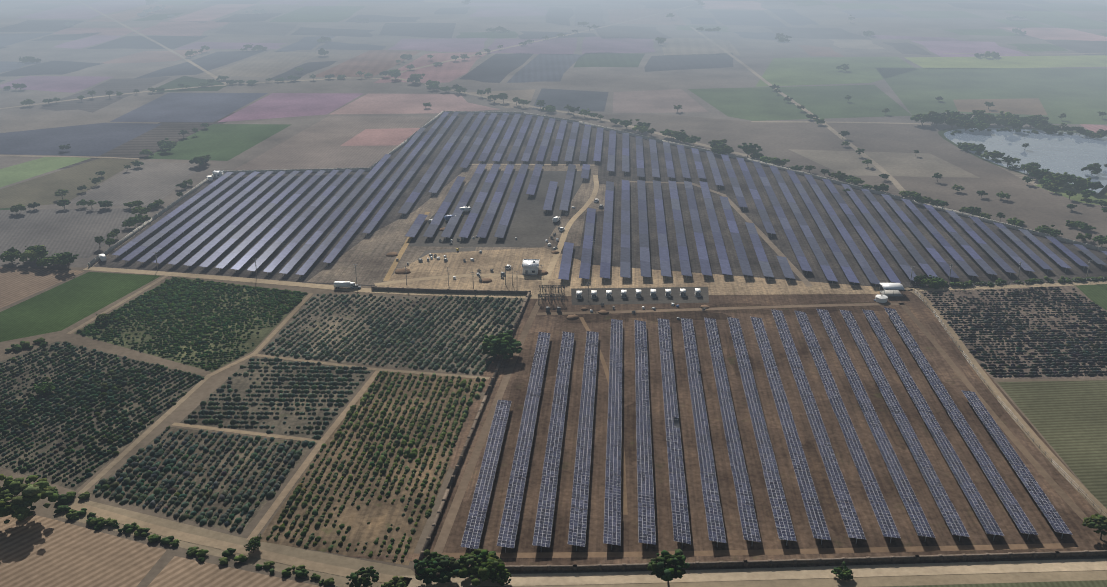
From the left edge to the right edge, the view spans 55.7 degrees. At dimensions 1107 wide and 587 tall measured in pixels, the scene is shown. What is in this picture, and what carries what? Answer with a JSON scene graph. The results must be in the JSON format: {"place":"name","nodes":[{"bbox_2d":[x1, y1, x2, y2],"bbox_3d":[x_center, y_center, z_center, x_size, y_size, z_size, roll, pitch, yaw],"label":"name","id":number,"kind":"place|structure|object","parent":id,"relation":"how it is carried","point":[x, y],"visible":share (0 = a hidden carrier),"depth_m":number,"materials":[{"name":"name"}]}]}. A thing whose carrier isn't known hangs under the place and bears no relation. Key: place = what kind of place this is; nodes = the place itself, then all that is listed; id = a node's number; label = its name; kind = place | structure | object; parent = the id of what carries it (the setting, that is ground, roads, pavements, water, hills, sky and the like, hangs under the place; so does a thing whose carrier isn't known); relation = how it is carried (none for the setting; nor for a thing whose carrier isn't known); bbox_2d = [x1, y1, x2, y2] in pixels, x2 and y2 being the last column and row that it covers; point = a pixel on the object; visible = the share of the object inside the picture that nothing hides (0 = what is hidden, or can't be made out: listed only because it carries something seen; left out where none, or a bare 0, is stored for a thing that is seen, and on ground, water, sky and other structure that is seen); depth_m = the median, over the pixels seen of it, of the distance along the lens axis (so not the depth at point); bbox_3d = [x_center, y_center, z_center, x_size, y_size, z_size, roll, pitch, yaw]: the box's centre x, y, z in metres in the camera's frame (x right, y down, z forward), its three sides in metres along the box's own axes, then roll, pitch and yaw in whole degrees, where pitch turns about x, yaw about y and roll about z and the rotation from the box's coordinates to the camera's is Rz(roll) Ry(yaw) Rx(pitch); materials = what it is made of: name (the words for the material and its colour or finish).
{"place":"outdoors","nodes":[
{"label":"outdoors","id":0,"kind":"place"},
{"bbox_2d":[0,0,1106,586],"bbox_3d":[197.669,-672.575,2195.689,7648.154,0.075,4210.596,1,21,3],"label":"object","id":1,"kind":"structure","parent":0,"point":[1062,420],"depth_m":476.23,"materials":[{"name":"soil"}]},
{"bbox_2d":[0,277,1106,561],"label":"crops","id":2,"kind":"object","parent":1,"relation":"on","point":[150,303],"visible":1,"depth_m":378.37,"materials":[{"name":"green plant"}]},
{"bbox_2d":[0,0,1106,267],"bbox_3d":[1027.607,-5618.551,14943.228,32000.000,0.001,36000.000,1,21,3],"label":"fields","id":3,"kind":"structure","parent":0,"point":[610,80],"depth_m":1101.56,"materials":[{"name":"soil"}]},
{"bbox_2d":[0,0,1106,586],"bbox_3d":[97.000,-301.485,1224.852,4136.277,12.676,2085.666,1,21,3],"label":"trees","id":4,"kind":"object","parent":3,"relation":"on","point":[666,566],"visible":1,"depth_m":552.88,"materials":[{"name":"green plant"}]},
{"bbox_2d":[88,111,1106,572],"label":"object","id":5,"kind":"object","parent":3,"relation":"on","point":[532,265],"visible":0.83,"depth_m":457.68,"materials":[{"name":"metal"}]},
{"bbox_2d":[112,112,1106,552],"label":"solar array","id":6,"kind":"object","parent":3,"relation":"on","point":[578,520],"visible":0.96,"depth_m":401.41,"materials":[{"name":"glass"}]}
]}

